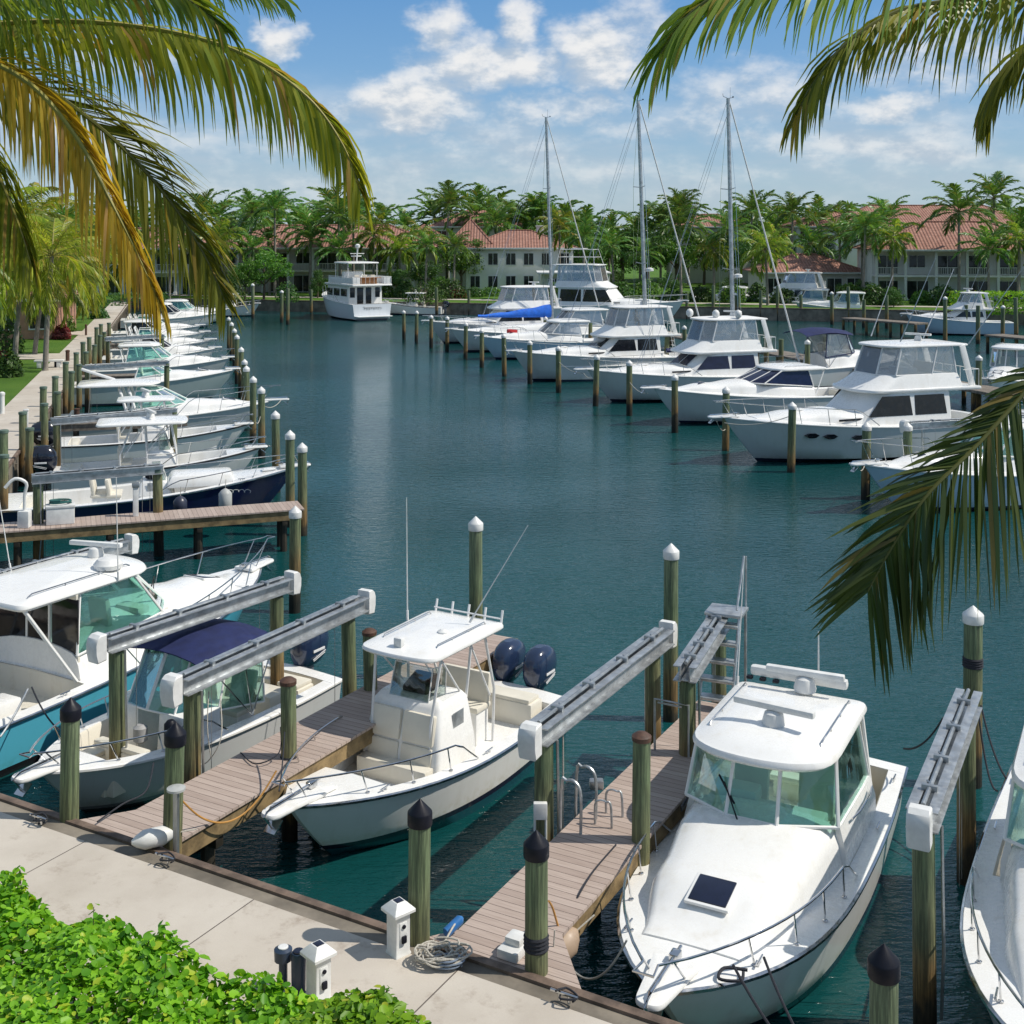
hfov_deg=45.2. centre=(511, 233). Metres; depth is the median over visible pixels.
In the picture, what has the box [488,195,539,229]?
palm tree
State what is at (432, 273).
broadleaf tree
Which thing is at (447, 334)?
mooring piling
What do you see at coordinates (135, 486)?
dock post
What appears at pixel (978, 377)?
mooring piling
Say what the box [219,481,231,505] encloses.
fender
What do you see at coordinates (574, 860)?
finger pier
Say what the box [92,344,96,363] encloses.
mooring piling
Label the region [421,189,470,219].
palm tree
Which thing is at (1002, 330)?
mooring piling
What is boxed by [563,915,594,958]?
fender
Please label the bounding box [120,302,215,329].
flybridge boat
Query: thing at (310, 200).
palm tree
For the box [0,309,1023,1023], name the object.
water
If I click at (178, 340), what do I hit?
express boat
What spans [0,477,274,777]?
cruiser boat
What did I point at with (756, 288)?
bush
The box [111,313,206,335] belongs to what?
cruiser boat
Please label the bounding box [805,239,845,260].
broadleaf tree
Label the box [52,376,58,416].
mooring piling
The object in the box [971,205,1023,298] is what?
palm tree
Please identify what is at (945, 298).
mooring piling
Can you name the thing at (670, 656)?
mooring piling
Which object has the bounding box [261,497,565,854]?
console boat
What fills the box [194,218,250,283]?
palm tree
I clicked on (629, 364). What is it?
mooring piling
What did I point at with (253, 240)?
palm tree
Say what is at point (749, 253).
broadleaf tree
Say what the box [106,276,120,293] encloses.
glass door
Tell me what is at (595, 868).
mooring line
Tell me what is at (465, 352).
mooring piling
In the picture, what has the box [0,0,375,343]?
palm tree
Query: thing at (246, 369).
mooring piling
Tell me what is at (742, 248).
broadleaf tree
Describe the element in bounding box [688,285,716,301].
bush
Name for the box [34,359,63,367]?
bench
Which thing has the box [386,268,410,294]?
broadleaf tree
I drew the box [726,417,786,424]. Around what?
mooring line
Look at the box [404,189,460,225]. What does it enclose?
palm tree
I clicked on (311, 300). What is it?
mooring piling
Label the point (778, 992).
mooring line
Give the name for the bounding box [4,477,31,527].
davit
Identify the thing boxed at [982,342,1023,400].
cabin boat
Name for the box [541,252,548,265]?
window
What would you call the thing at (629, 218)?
palm tree
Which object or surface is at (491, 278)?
window
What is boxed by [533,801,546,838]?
junction box
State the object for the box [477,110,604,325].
sailing boat
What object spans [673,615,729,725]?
boat lift
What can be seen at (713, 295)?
mooring piling
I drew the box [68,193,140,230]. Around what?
palm tree
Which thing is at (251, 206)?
palm tree
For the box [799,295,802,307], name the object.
mooring piling
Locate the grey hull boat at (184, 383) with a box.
[74,366,240,406]
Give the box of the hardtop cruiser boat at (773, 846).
[616,562,908,1023]
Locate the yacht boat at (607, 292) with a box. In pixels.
[543,248,688,324]
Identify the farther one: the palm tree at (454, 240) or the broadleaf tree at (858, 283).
the palm tree at (454, 240)
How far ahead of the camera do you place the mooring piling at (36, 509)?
36.62 m
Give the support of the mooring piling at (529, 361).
in the water
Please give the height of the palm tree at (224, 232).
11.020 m
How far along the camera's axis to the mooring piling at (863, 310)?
130.97 m
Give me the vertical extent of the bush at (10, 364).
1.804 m
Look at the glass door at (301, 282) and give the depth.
181.97 m
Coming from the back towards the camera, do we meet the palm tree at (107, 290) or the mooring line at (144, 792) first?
the palm tree at (107, 290)
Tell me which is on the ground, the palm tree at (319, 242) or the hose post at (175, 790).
the palm tree at (319, 242)
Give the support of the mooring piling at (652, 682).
in the water
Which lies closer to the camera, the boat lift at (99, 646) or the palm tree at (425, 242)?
the boat lift at (99, 646)
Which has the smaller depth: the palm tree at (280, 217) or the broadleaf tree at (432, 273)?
the broadleaf tree at (432, 273)
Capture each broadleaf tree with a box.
[212,214,252,236]
[226,256,261,302]
[237,250,293,299]
[308,269,326,297]
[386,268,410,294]
[406,260,444,285]
[438,234,485,288]
[561,229,596,270]
[573,221,621,270]
[587,216,618,270]
[596,222,637,284]
[606,268,627,287]
[607,229,651,273]
[617,226,667,275]
[622,224,669,285]
[650,227,699,279]
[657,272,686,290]
[677,230,728,284]
[703,233,752,285]
[717,278,743,288]
[733,234,786,263]
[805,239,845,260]
[835,283,853,291]
[851,279,882,298]
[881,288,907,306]
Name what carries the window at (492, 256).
in the villa at (523, 264)
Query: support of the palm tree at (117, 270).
on the ground
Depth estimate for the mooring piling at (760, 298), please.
142.26 m
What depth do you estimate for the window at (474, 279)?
177.97 m
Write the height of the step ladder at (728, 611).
2.814 m
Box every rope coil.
[414,936,472,967]
[431,952,464,969]
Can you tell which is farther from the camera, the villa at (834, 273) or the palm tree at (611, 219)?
the palm tree at (611, 219)
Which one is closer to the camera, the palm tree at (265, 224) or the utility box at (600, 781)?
the utility box at (600, 781)
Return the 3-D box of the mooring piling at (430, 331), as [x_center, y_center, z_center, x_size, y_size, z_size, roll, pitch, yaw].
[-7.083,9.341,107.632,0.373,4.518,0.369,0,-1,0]
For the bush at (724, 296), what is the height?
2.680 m
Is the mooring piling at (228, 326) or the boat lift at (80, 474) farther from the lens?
the mooring piling at (228, 326)
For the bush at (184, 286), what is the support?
on the ground
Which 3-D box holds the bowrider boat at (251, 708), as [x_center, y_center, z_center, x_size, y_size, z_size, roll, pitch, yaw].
[-6.114,8.999,23.404,2.777,2.902,7.986,0,0,30]
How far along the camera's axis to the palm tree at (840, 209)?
229.63 m
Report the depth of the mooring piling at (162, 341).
87.80 m
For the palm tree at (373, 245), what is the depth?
171.07 m
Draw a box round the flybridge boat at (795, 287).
[717,269,826,300]
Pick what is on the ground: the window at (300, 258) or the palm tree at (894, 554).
the palm tree at (894, 554)
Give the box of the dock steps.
[497,929,524,963]
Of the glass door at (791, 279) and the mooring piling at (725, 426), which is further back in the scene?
the glass door at (791, 279)
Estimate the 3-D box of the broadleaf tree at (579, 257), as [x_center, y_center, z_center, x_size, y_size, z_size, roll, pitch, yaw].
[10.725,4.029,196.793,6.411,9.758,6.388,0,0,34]
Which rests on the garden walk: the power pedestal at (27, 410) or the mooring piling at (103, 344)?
the power pedestal at (27, 410)
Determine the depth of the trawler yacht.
143.31 m
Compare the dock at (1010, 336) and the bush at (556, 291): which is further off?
the bush at (556, 291)
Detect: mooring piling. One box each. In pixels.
[0,429,8,453]
[0,454,8,509]
[18,411,26,485]
[25,427,33,491]
[32,484,43,559]
[39,386,46,420]
[40,403,48,444]
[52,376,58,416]
[53,425,60,465]
[54,391,60,415]
[59,697,81,822]
[62,361,68,413]
[68,371,74,413]
[73,352,78,381]
[76,364,81,408]
[80,342,85,374]
[83,351,88,374]
[84,372,89,412]
[87,337,91,363]
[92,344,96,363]
[94,327,98,363]
[98,335,101,363]
[99,324,102,334]
[102,332,106,356]
[106,341,109,362]
[107,323,110,342]
[108,650,124,759]
[153,470,163,556]
[160,337,163,354]
[163,722,186,853]
[164,363,169,394]
[170,412,176,452]
[183,691,200,853]
[227,317,230,347]
[229,322,233,360]
[232,328,236,371]
[234,335,239,383]
[238,347,243,397]
[241,359,247,399]
[243,365,249,425]
[250,376,256,442]
[251,283,254,318]
[257,386,264,458]
[270,595,283,685]
[271,411,280,492]
[279,676,297,841]
[280,290,283,322]
[285,430,294,527]
[286,288,289,324]
[289,506,301,613]
[297,443,306,535]
[310,289,312,312]
[341,618,356,697]
[362,628,376,690]
[402,310,405,339]
[407,799,431,946]
[414,311,418,341]
[429,315,432,347]
[435,288,437,314]
[445,316,448,350]
[463,322,467,358]
[467,291,469,314]
[468,516,482,618]
[479,329,483,367]
[501,334,506,376]
[523,830,548,976]
[527,340,532,383]
[534,744,552,841]
[555,346,560,392]
[588,323,591,337]
[593,354,599,405]
[626,360,632,415]
[632,730,651,865]
[645,657,660,743]
[663,543,678,722]
[664,337,669,354]
[671,374,677,432]
[679,681,695,756]
[682,325,686,341]
[685,293,688,318]
[711,637,725,703]
[712,285,714,311]
[722,386,729,450]
[734,293,736,310]
[737,290,739,306]
[759,290,761,316]
[764,336,768,362]
[776,286,778,320]
[778,339,783,362]
[787,402,796,472]
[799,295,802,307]
[804,339,810,363]
[823,336,827,349]
[830,291,833,324]
[847,287,849,321]
[861,422,871,499]
[862,299,865,327]
[867,943,900,1023]
[885,295,888,328]
[903,423,912,455]
[912,834,936,1023]
[943,296,947,340]
[956,728,975,885]
[962,605,983,788]
[964,305,967,335]
[975,355,982,409]
[976,305,979,343]
[1000,305,1004,333]
[1013,297,1017,339]
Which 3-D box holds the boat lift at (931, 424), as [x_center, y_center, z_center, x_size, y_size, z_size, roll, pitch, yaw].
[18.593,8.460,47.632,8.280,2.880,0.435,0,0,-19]
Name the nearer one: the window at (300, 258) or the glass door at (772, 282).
the glass door at (772, 282)
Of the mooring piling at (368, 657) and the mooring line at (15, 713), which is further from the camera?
the mooring piling at (368, 657)
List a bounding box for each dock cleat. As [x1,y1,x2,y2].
[29,812,47,824]
[155,851,174,864]
[550,986,578,1003]
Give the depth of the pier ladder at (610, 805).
18.00 m
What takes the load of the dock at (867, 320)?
in the water
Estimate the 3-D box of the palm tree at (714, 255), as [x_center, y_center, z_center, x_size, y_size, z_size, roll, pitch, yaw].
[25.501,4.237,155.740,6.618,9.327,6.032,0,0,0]
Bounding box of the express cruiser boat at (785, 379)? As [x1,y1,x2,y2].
[639,361,838,423]
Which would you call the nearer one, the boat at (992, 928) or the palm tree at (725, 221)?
the boat at (992, 928)
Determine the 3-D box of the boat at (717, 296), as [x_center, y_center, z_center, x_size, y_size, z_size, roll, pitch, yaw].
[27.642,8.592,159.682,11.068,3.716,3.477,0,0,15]
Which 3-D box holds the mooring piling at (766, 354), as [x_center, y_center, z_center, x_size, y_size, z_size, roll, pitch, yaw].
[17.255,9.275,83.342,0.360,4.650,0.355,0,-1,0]
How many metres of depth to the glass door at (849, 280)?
169.98 m
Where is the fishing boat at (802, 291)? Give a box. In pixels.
[758,288,829,303]
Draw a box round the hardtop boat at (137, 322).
[111,318,211,342]
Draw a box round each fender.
[131,825,196,849]
[173,487,186,509]
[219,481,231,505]
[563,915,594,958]
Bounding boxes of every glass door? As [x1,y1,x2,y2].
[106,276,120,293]
[156,253,173,269]
[156,276,173,293]
[182,276,194,293]
[245,252,261,269]
[271,252,286,267]
[271,275,286,291]
[293,275,308,291]
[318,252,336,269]
[367,252,386,269]
[392,252,397,269]
[768,278,781,293]
[788,278,801,281]
[826,278,842,295]
[847,278,860,287]
[878,255,898,273]
[879,280,898,291]
[907,280,928,299]
[938,255,956,274]
[969,255,989,274]
[969,280,986,299]
[1000,255,1016,273]
[1000,280,1016,300]
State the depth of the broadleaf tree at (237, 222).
235.36 m
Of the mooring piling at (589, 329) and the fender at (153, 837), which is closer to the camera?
the fender at (153, 837)
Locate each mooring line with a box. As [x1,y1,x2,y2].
[0,688,28,737]
[31,687,59,729]
[97,762,153,822]
[183,770,276,823]
[201,696,221,764]
[207,691,210,756]
[240,727,281,764]
[278,732,284,791]
[562,735,563,829]
[575,939,627,979]
[576,844,616,898]
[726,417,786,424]
[732,964,769,1023]
[763,956,793,1023]
[903,717,942,749]
[978,717,997,791]
[980,705,1006,778]
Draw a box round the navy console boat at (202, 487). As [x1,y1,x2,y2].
[0,454,311,522]
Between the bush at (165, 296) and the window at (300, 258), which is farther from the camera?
the window at (300, 258)
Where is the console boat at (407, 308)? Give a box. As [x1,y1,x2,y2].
[382,289,449,314]
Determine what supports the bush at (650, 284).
on the ground
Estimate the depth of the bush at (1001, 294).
131.35 m
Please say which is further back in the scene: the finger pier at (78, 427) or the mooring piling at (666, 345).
the mooring piling at (666, 345)
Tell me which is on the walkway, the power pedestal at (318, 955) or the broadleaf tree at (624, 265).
the power pedestal at (318, 955)
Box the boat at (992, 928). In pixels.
[960,726,1023,1023]
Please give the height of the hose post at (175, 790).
1.900 m
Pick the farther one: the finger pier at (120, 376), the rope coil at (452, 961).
the finger pier at (120, 376)
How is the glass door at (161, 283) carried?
in the villa at (161, 283)
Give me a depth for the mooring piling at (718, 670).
22.95 m
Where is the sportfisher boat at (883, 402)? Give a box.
[707,258,1023,461]
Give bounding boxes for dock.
[663,331,1021,411]
[840,317,928,337]
[984,334,1023,355]
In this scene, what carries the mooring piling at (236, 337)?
in the water
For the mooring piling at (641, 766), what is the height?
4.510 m
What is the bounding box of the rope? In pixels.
[436,923,455,953]
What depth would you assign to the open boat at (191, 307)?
136.97 m
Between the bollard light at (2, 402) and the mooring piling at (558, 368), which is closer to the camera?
the bollard light at (2, 402)
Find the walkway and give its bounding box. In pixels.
[0,812,611,1023]
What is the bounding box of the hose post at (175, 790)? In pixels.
[167,784,185,852]
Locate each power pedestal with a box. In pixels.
[23,409,28,426]
[300,939,336,999]
[381,896,415,959]
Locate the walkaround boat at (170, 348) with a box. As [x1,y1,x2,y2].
[102,333,222,363]
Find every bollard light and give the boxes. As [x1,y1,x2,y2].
[0,392,4,413]
[65,350,69,360]
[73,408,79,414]
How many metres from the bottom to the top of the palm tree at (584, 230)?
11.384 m
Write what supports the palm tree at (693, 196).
on the ground
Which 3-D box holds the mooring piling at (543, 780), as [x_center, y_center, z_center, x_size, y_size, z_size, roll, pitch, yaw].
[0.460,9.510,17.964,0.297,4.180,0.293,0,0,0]
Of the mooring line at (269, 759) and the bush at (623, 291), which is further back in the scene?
the bush at (623, 291)
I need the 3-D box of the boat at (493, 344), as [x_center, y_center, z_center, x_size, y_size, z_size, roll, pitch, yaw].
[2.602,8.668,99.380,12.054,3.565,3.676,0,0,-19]
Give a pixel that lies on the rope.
(452, 927)
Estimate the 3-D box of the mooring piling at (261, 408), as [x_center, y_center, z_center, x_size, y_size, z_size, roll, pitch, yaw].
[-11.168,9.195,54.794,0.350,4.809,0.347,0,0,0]
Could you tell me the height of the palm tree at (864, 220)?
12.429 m
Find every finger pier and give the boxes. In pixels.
[0,501,303,566]
[61,416,188,435]
[80,634,510,864]
[82,373,135,380]
[110,343,132,348]
[430,700,717,988]
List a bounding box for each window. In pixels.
[0,307,15,329]
[28,308,44,329]
[221,252,235,264]
[296,252,308,264]
[345,252,359,264]
[470,252,480,265]
[470,275,480,287]
[487,252,497,265]
[487,275,497,287]
[505,252,515,265]
[505,275,515,285]
[523,252,533,265]
[523,275,533,284]
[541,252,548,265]
[561,252,569,265]
[908,254,925,268]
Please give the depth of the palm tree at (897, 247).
151.41 m
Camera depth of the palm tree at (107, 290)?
121.13 m
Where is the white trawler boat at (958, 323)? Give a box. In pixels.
[899,265,1013,335]
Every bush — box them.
[0,316,25,353]
[0,349,24,377]
[51,324,71,339]
[67,314,76,331]
[76,298,106,315]
[77,292,170,305]
[89,309,110,318]
[183,278,202,294]
[225,277,248,303]
[274,281,299,302]
[315,279,327,296]
[377,282,392,297]
[392,281,415,297]
[402,280,446,304]
[427,276,452,296]
[434,277,466,298]
[447,289,465,297]
[466,286,483,296]
[479,286,500,296]
[525,288,549,298]
[541,282,557,299]
[613,281,634,298]
[628,278,663,299]
[658,290,692,301]
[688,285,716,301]
[717,284,746,302]
[746,282,765,302]
[769,288,798,303]
[834,282,864,302]
[859,283,883,305]
[879,287,903,305]
[909,289,931,304]
[926,283,955,305]
[947,290,1023,315]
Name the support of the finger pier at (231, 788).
in the water
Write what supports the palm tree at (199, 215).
on the ground
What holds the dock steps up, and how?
on the finger pier at (574, 860)
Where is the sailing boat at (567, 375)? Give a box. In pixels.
[554,98,704,381]
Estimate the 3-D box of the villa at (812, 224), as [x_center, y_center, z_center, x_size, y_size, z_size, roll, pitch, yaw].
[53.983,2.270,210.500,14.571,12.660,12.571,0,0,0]
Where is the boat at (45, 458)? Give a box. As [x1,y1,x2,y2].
[24,408,268,490]
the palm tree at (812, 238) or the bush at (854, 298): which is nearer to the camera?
the bush at (854, 298)
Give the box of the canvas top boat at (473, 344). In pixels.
[444,306,608,351]
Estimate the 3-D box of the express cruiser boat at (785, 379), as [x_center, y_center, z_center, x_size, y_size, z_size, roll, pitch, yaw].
[12.794,8.755,66.195,13.054,3.389,3.976,0,0,-19]
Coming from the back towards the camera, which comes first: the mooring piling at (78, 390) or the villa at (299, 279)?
the villa at (299, 279)
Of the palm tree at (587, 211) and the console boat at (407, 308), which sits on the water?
the console boat at (407, 308)
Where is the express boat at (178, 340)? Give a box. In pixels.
[110,326,217,354]
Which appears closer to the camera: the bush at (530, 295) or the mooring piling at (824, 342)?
the mooring piling at (824, 342)
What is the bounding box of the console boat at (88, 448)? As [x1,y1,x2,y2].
[31,388,254,462]
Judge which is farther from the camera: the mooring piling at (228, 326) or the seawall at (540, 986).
the mooring piling at (228, 326)
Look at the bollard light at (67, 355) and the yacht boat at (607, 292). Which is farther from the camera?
the yacht boat at (607, 292)
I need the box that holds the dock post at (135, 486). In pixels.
[132,482,139,516]
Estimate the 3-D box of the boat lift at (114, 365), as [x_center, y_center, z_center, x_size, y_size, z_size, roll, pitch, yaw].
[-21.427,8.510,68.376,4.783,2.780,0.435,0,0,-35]
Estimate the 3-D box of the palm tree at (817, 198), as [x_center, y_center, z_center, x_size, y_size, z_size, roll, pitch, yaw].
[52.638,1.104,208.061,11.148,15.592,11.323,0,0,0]
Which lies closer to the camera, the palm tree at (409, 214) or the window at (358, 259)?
the window at (358, 259)
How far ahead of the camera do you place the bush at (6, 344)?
88.31 m
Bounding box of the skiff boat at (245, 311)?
[194,294,260,316]
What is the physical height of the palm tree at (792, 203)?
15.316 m
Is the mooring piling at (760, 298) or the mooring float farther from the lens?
the mooring piling at (760, 298)
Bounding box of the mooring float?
[443,915,463,936]
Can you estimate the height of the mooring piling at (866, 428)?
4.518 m
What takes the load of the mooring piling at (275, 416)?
in the water
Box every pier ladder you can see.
[558,763,597,834]
[594,789,623,828]
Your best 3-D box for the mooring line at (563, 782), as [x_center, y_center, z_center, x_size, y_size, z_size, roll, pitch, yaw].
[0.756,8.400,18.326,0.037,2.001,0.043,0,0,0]
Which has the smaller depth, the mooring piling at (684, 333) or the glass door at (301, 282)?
the mooring piling at (684, 333)
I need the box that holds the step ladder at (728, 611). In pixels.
[697,556,748,709]
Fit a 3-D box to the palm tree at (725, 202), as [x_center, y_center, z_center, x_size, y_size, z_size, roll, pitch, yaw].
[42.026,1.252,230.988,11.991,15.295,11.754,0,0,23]
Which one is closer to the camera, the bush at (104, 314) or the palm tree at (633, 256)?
the bush at (104, 314)
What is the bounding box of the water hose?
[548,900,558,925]
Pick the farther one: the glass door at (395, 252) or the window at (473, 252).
the glass door at (395, 252)
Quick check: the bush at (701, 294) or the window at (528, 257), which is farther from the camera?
the window at (528, 257)
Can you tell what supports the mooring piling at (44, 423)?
in the water
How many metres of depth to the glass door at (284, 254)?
181.97 m
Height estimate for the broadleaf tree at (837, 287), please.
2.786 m
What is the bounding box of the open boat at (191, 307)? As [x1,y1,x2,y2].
[143,299,228,322]
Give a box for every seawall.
[0,793,682,1023]
[8,298,131,492]
[131,298,1023,324]
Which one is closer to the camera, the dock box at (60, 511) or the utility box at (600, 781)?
the utility box at (600, 781)
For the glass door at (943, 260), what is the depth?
160.19 m
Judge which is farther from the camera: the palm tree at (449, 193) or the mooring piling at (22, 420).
the palm tree at (449, 193)
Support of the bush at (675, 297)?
on the ground
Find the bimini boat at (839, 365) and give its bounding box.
[783,327,909,386]
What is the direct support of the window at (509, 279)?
in the villa at (523, 264)
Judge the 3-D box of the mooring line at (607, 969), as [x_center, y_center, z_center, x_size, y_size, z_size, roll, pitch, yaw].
[0.937,8.726,15.048,0.024,0.966,1.612,0,0,-31]
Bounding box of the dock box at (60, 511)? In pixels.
[45,498,74,525]
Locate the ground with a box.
[0,258,1023,405]
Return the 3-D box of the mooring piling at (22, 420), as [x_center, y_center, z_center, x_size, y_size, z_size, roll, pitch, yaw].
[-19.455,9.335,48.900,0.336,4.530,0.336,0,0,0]
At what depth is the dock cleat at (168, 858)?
16.71 m
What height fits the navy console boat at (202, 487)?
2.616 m
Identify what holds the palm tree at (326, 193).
on the ground
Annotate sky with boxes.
[0,0,1023,233]
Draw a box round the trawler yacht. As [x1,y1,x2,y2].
[322,244,391,320]
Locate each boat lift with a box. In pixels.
[0,533,138,595]
[31,463,163,559]
[50,407,177,465]
[82,360,169,412]
[86,570,300,747]
[104,334,164,351]
[160,588,375,773]
[518,619,677,833]
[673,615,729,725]
[899,414,1023,450]
[905,688,982,1020]
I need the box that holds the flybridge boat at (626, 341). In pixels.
[505,299,680,380]
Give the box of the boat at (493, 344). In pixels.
[473,318,591,358]
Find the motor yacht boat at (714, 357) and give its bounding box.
[573,309,776,401]
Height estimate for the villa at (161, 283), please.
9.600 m
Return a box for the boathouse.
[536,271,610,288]
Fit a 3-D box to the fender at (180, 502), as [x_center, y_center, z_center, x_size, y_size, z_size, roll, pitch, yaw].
[-10.773,8.678,39.900,0.440,0.950,0.440,0,0,0]
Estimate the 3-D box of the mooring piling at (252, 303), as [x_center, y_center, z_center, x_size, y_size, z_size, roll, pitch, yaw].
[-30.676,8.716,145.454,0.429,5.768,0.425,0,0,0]
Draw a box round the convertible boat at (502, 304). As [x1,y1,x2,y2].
[420,281,561,342]
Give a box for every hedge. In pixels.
[0,865,317,1023]
[284,984,431,1023]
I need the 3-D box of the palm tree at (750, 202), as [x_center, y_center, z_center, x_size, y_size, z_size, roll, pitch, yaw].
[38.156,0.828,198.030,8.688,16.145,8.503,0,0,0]
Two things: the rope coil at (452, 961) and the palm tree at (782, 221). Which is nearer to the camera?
the rope coil at (452, 961)
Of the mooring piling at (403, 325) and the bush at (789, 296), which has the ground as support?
the bush at (789, 296)
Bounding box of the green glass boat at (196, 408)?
[61,368,289,436]
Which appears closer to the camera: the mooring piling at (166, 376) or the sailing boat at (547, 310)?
the mooring piling at (166, 376)
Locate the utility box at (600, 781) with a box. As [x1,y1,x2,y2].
[589,778,603,789]
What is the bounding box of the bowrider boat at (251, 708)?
[11,619,341,812]
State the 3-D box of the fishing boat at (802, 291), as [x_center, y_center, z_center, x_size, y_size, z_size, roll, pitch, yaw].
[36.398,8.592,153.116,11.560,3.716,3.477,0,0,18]
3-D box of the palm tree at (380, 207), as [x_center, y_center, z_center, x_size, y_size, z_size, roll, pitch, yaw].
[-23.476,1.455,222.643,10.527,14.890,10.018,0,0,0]
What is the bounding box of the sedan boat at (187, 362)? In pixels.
[90,341,234,374]
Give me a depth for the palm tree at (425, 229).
172.58 m
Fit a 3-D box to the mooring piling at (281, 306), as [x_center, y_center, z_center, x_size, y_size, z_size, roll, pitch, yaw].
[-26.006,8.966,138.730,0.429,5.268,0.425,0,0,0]
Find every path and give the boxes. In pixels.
[18,353,60,358]
[71,331,82,334]
[171,295,1020,308]
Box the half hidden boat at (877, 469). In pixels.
[849,416,1023,509]
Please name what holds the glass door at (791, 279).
in the villa at (834, 273)
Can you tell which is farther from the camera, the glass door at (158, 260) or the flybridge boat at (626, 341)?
the glass door at (158, 260)
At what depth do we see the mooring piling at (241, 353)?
74.85 m
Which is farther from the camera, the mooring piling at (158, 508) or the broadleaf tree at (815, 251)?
the broadleaf tree at (815, 251)
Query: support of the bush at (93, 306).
on the ground
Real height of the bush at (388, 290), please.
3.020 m
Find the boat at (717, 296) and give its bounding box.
[682,286,747,300]
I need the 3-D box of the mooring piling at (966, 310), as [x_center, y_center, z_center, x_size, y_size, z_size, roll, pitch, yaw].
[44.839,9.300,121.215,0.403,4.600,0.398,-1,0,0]
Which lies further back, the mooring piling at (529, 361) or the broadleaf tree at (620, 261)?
the broadleaf tree at (620, 261)
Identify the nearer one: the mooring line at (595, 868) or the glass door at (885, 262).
the mooring line at (595, 868)
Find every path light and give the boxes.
[274,943,291,989]
[291,947,305,995]
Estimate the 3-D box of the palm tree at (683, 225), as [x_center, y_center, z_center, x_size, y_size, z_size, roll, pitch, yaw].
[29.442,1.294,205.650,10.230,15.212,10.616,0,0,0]
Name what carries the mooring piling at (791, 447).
in the water
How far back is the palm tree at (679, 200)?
205.31 m
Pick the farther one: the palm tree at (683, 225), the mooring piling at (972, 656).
the palm tree at (683, 225)
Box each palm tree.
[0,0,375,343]
[0,171,58,300]
[0,231,106,353]
[0,232,87,356]
[0,243,14,327]
[2,215,117,370]
[5,185,66,233]
[6,218,120,332]
[14,182,95,255]
[25,205,122,306]
[45,200,89,228]
[46,197,155,313]
[63,223,117,301]
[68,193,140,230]
[92,229,166,301]
[125,205,150,226]
[135,195,203,225]
[139,217,204,302]
[177,213,209,295]
[179,188,236,226]
[193,189,248,231]
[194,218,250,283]
[198,219,247,265]
[218,188,278,293]
[226,197,287,233]
[231,231,275,296]
[241,195,303,228]
[244,187,308,295]
[247,223,287,294]
[268,199,324,226]
[280,203,341,293]
[285,220,337,294]
[293,196,336,223]
[302,182,360,223]
[309,195,363,275]
[313,227,366,275]
[319,192,391,223]
[325,199,385,270]
[346,212,399,274]
[364,201,408,228]
[370,230,425,278]
[384,207,428,230]
[386,217,449,294]
[402,229,447,287]
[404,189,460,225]
[416,180,478,235]
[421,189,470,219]
[429,228,475,286]
[443,185,509,233]
[462,182,525,217]
[471,201,523,235]
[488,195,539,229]
[499,201,538,229]
[508,194,560,232]
[512,192,565,226]
[525,191,595,237]
[534,207,580,280]
[553,203,593,229]
[553,215,611,278]
[560,204,614,240]
[588,227,634,283]
[592,210,635,271]
[609,200,672,281]
[619,236,669,267]
[624,0,1023,696]
[626,200,679,271]
[634,205,682,285]
[650,202,707,303]
[654,187,712,280]
[657,193,711,233]
[660,202,718,285]
[686,231,739,301]
[695,206,760,301]
[717,200,762,233]
[722,189,776,264]
[722,189,783,238]
[733,228,798,305]
[740,222,804,261]
[743,204,815,245]
[765,191,819,254]
[780,223,838,258]
[795,194,849,234]
[810,211,854,261]
[822,202,860,212]
[828,212,888,286]
[835,208,909,289]
[837,205,889,288]
[839,200,876,212]
[853,195,920,237]
[866,218,918,287]
[916,180,999,296]
[950,224,1015,298]
[963,171,1023,223]
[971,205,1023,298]
[976,197,1022,209]
[991,221,1023,304]
[1013,192,1023,209]
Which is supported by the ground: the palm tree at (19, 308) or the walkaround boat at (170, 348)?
the palm tree at (19, 308)
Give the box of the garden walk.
[0,302,127,460]
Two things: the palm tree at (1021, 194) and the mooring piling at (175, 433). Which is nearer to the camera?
the mooring piling at (175, 433)
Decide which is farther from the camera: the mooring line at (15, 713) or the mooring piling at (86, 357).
the mooring piling at (86, 357)
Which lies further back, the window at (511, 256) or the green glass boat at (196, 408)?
the window at (511, 256)
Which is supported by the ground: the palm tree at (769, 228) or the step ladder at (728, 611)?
the palm tree at (769, 228)
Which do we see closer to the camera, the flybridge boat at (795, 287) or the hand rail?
the hand rail
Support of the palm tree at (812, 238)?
on the ground
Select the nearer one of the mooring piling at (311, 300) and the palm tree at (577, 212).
the mooring piling at (311, 300)
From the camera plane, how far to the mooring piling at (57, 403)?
57.75 m
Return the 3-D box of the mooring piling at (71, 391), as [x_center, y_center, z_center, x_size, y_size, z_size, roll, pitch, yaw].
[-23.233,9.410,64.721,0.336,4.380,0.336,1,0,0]
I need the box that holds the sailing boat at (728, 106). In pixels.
[638,96,804,363]
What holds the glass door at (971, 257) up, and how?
in the villa at (910, 275)
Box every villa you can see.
[0,280,77,338]
[86,227,205,294]
[220,224,448,292]
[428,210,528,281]
[448,219,578,292]
[666,214,753,282]
[742,253,860,295]
[782,212,841,253]
[819,205,1015,266]
[852,221,1023,300]
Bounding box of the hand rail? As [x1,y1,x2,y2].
[654,698,689,756]

